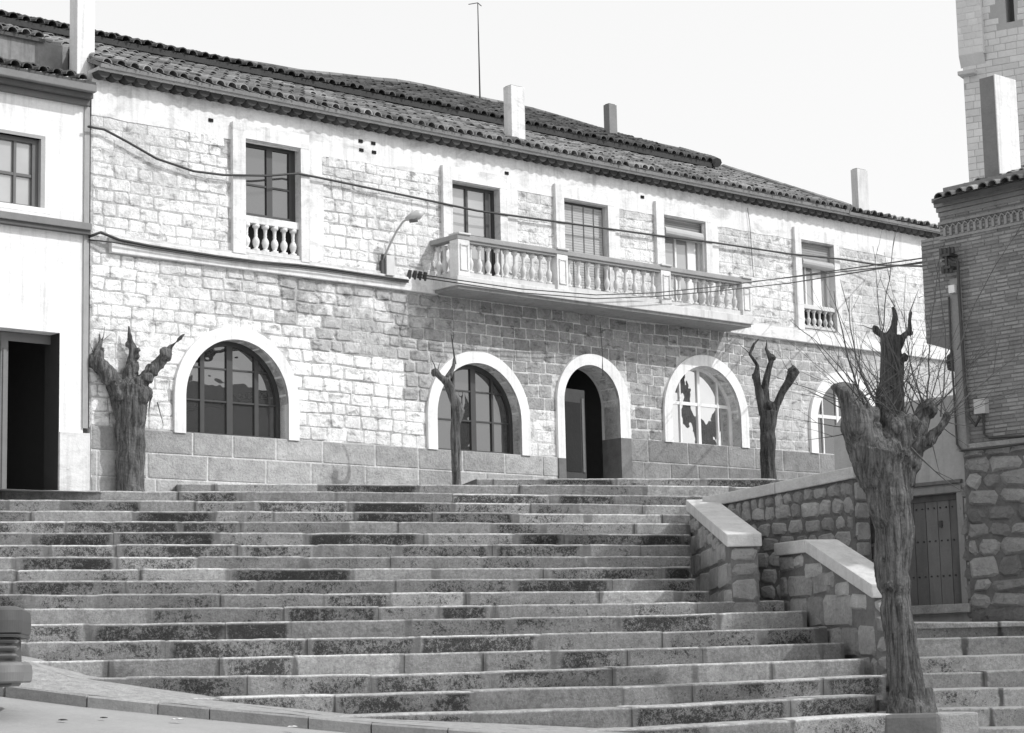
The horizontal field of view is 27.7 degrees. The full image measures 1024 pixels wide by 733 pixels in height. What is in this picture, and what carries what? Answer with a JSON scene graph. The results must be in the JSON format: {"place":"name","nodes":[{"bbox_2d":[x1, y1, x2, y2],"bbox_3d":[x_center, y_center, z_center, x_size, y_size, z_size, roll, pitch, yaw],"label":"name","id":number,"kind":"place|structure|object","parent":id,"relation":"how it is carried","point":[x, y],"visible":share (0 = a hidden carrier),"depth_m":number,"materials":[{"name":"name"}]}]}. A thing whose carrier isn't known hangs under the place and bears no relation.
{"place":"outdoors","nodes":[
{"label":"outdoors","id":0,"kind":"place"},
{"bbox_2d":[0,489,76,491],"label":"terrace","id":1,"kind":"structure","parent":0,"point":[12,490],"depth_m":34.78,"materials":[{"name":"grey stone"}]},
{"bbox_2d":[0,22,96,499],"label":"white plastered house","id":2,"kind":"structure","parent":1,"relation":"on","point":[46,95],"depth_m":35.73,"materials":[{"name":"paint"}]},
{"bbox_2d":[0,129,50,214],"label":"window","id":3,"kind":"structure","parent":2,"relation":"in","point":[22,160],"depth_m":35.61,"materials":[{"name":"white glass"}]},
{"bbox_2d":[0,331,50,499],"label":"door frame","id":4,"kind":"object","parent":2,"relation":"in","point":[5,337],"depth_m":35.10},
{"bbox_2d":[5,331,59,489],"bbox_3d":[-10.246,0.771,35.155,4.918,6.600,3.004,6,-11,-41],"label":"doorway","id":5,"kind":"structure","parent":2,"relation":"in","point":[33,369],"depth_m":36.88,"materials":[{"name":"black"}]},
{"bbox_2d":[88,326,184,491],"bbox_3d":[-6.536,0.821,36.032,1.670,3.123,0.596,2,-9,-19],"label":"pollarded tree","id":6,"kind":"object","parent":1,"relation":"on","point":[130,392],"visible":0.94,"depth_m":35.83,"materials":[{"name":"grey plant"}]},
{"bbox_2d":[0,0,955,556],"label":"arcaded stone house","id":7,"kind":"structure","parent":1,"relation":"on","point":[274,374],"depth_m":41.51,"materials":[{"name":"white stone"}]},
{"bbox_2d":[173,326,299,440],"bbox_3d":[-5.137,0.316,38.001,2.708,2.052,0.490,6,-11,-41],"label":"window","id":8,"kind":"structure","parent":7,"relation":"in","point":[220,387],"depth_m":38.08,"materials":[{"name":"white stone"}]},
{"bbox_2d":[88,231,408,281],"bbox_3d":[-4.672,-2.003,38.383,7.038,0.198,0.128,6,-11,-40],"label":"cable","id":9,"kind":"object","parent":7,"relation":"attached to","point":[211,255],"visible":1,"depth_m":37.98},
{"bbox_2d":[89,239,408,282],"bbox_3d":[-4.657,-1.916,38.350,7.011,0.077,0.131,6,-11,-40],"label":"cable","id":10,"kind":"object","parent":7,"relation":"attached to","point":[245,261],"visible":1,"depth_m":38.10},
{"bbox_2d":[230,121,309,262],"bbox_3d":[-4.577,-3.227,38.931,1.733,2.467,0.300,6,-11,-41],"label":"window","id":11,"kind":"structure","parent":7,"relation":"in","point":[285,198],"depth_m":39.05,"materials":[{"name":"white stone"}]},
{"bbox_2d":[385,255,394,275],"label":"meter box","id":12,"kind":"object","parent":7,"relation":"attached to","point":[390,265],"visible":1,"depth_m":40.42,"materials":[{"name":"white plastic"}]},
{"bbox_2d":[379,210,423,273],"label":"street lamp","id":13,"kind":"object","parent":7,"relation":"attached to","point":[414,216],"visible":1,"depth_m":40.34,"materials":[{"name":"metal"}]},
{"bbox_2d":[407,270,426,280],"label":"insulator rack","id":14,"kind":"object","parent":7,"relation":"attached to","point":[414,274],"visible":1,"depth_m":40.84,"materials":[{"name":"paint"}]},
{"bbox_2d":[440,165,508,276],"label":"window","id":15,"kind":"structure","parent":7,"relation":"in","point":[478,190],"depth_m":42.38,"materials":[{"name":"white wood"}]},
{"bbox_2d":[468,2,480,97],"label":"aerial mast","id":16,"kind":"object","parent":7,"relation":"on","point":[478,50],"visible":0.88,"depth_m":52.13,"materials":[{"name":"grey metal"}]},
{"bbox_2d":[426,351,530,455],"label":"window","id":17,"kind":"structure","parent":7,"relation":"in","point":[486,425],"depth_m":41.96,"materials":[{"name":"white stone"}]},
{"bbox_2d":[87,125,944,266],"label":"cable","id":18,"kind":"object","parent":7,"relation":"attached to","point":[250,175],"visible":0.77,"depth_m":41.50,"materials":[{"name":"black rubber"}]},
{"bbox_2d":[553,183,615,292],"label":"window","id":19,"kind":"structure","parent":7,"relation":"in","point":[571,204],"depth_m":44.35,"materials":[{"name":"white wood"}]},
{"bbox_2d":[555,354,632,478],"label":"doorway","id":20,"kind":"structure","parent":7,"relation":"in","point":[583,451],"depth_m":44.16,"materials":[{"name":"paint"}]},
{"bbox_2d":[600,325,602,371],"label":"cable","id":21,"kind":"object","parent":7,"relation":"attached to","point":[602,351],"visible":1,"depth_m":44.06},
{"bbox_2d":[653,201,714,306],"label":"window","id":22,"kind":"structure","parent":7,"relation":"in","point":[678,253],"depth_m":46.33,"materials":[{"name":"white paint"}]},
{"bbox_2d":[662,355,749,447],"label":"window","id":23,"kind":"structure","parent":7,"relation":"in","point":[696,409],"depth_m":46.32,"materials":[{"name":"white paint"}]},
{"bbox_2d":[747,208,753,276],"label":"cable","id":24,"kind":"object","parent":7,"relation":"attached to","point":[751,246],"visible":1,"depth_m":47.70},
{"bbox_2d":[792,226,842,334],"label":"window","id":25,"kind":"structure","parent":7,"relation":"in","point":[825,244],"depth_m":49.26,"materials":[{"name":"white paint"}]},
{"bbox_2d":[809,371,874,453],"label":"window","id":26,"kind":"structure","parent":7,"relation":"in","point":[822,411],"depth_m":49.06,"materials":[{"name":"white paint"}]},
{"bbox_2d":[758,260,944,280],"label":"cable","id":27,"kind":"object","parent":7,"relation":"attached to","point":[852,270],"visible":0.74,"depth_m":42.98,"materials":[{"name":"black rubber"}]},
{"bbox_2d":[946,350,953,370],"bbox_3d":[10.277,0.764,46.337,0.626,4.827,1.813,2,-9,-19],"label":"wall lamp","id":28,"kind":"object","parent":7,"relation":"attached to","point":[948,362],"visible":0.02,"depth_m":46.99,"materials":[{"name":"grey metal"}]},
{"bbox_2d":[0,696,344,732],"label":"road","id":29,"kind":"structure","parent":0,"point":[22,716],"depth_m":22.70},
{"bbox_2d":[0,606,32,686],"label":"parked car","id":30,"kind":"object","parent":29,"relation":"on","point":[15,630],"visible":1,"depth_m":21.82,"materials":[{"name":"grey paint"}]},
{"bbox_2d":[0,686,519,732],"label":"kerb","id":31,"kind":"structure","parent":29,"relation":"on","point":[194,711],"depth_m":23.60,"materials":[{"name":"stone"}]},
{"bbox_2d":[20,656,622,732],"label":"pavement","id":32,"kind":"structure","parent":0,"point":[47,677],"depth_m":24.49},
{"bbox_2d":[0,478,890,732],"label":"stone staircase","id":33,"kind":"structure","parent":32,"relation":"on","point":[569,602],"depth_m":29.32,"materials":[{"name":"stone"}]},
{"bbox_2d":[431,332,464,484],"bbox_3d":[-1.201,0.863,38.882,0.630,3.039,0.276,0,-8,-10],"label":"pollarded tree","id":34,"kind":"object","parent":33,"relation":"on","point":[458,410],"visible":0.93,"depth_m":38.79,"materials":[{"name":"grey plant"}]},
{"bbox_2d":[686,499,761,611],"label":"stair parapet","id":35,"kind":"structure","parent":33,"relation":"on","point":[725,542],"depth_m":31.50,"materials":[{"name":"stone"}]},
{"bbox_2d":[741,339,799,478],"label":"pollarded tree","id":36,"kind":"object","parent":33,"relation":"on","point":[768,409],"visible":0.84,"depth_m":40.71,"materials":[{"name":"grey plant"}]},
{"bbox_2d":[877,711,939,732],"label":"tree pit","id":37,"kind":"object","parent":32,"relation":"in","point":[912,723],"visible":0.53,"depth_m":25.42,"materials":[{"name":"stone"}]},
{"bbox_2d":[740,219,1023,713],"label":"pollarded tree","id":38,"kind":"object","parent":37,"relation":"in","point":[885,453],"visible":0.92,"depth_m":26.18,"materials":[{"name":"grey plant"}]},
{"bbox_2d":[937,711,978,732],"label":"edge block","id":39,"kind":"structure","parent":37,"relation":"part of","point":[958,721],"depth_m":25.52,"materials":[{"name":"stone"}]},
{"bbox_2d":[0,0,968,224],"label":"sky","id":40,"kind":"structure","parent":0,"point":[803,94],"materials":[{"name":"white"}]},
{"label":"ground","id":41,"kind":"structure","parent":0,"visible":0},
{"bbox_2d":[956,0,1023,181],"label":"church tower","id":42,"kind":"structure","parent":41,"relation":"on","point":[990,33],"depth_m":63.52,"materials":[{"name":"brick"}]},
{"label":"yard","id":43,"kind":"structure","parent":0,"visible":0},
{"bbox_2d":[702,467,871,600],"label":"terrace parapet","id":44,"kind":"structure","parent":43,"relation":"on","point":[829,505],"depth_m":34.04,"materials":[{"name":"stone"}]},
{"bbox_2d":[774,539,888,710],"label":"parapet","id":45,"kind":"structure","parent":43,"relation":"on","point":[830,585],"depth_m":29.10,"materials":[{"name":"stone"}]},
{"bbox_2d":[833,395,971,621],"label":"rendered wall","id":46,"kind":"structure","parent":43,"relation":"on","point":[939,575],"depth_m":32.77,"materials":[{"name":"paint"}]},
{"bbox_2d":[908,493,961,605],"bbox_3d":[6.669,2.902,32.886,0.080,1.729,1.169,6,-11,-41],"label":"plank door","id":47,"kind":"structure","parent":46,"relation":"in","point":[934,573],"depth_m":32.84,"materials":[{"name":"paint"}]},
{"bbox_2d":[888,621,1023,732],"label":"side steps","id":48,"kind":"structure","parent":43,"relation":"on","point":[978,668],"depth_m":28.20,"materials":[{"name":"stone"}]},
{"bbox_2d":[858,289,927,421],"bbox_3d":[5.841,1.016,31.351,1.096,4.434,0.474,-1,-8,0],"label":"pollarded tree","id":49,"kind":"object","parent":48,"relation":"on","point":[887,356],"visible":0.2,"depth_m":31.41,"materials":[{"name":"grey plant"}]},
{"bbox_2d":[921,74,1023,621],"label":"brick church building","id":50,"kind":"structure","parent":43,"relation":"on","point":[981,220],"depth_m":32.09,"materials":[{"name":"brick"}]},
{"bbox_2d":[939,247,957,273],"bbox_3d":[6.871,-1.662,32.662,0.235,0.400,0.250,6,-11,-41],"label":"cable bracket","id":51,"kind":"object","parent":50,"relation":"attached to","point":[947,252],"visible":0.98,"depth_m":32.61,"materials":[{"name":"metal"}]},
{"bbox_2d":[417,258,921,294],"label":"cable","id":52,"kind":"object","parent":51,"relation":"attached to","point":[674,290],"visible":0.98,"depth_m":42.15,"materials":[{"name":"black rubber"}]},
{"bbox_2d":[417,258,944,298],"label":"cable","id":53,"kind":"object","parent":51,"relation":"attached to","point":[676,294],"visible":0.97,"depth_m":42.13,"materials":[{"name":"black rubber"}]}
]}

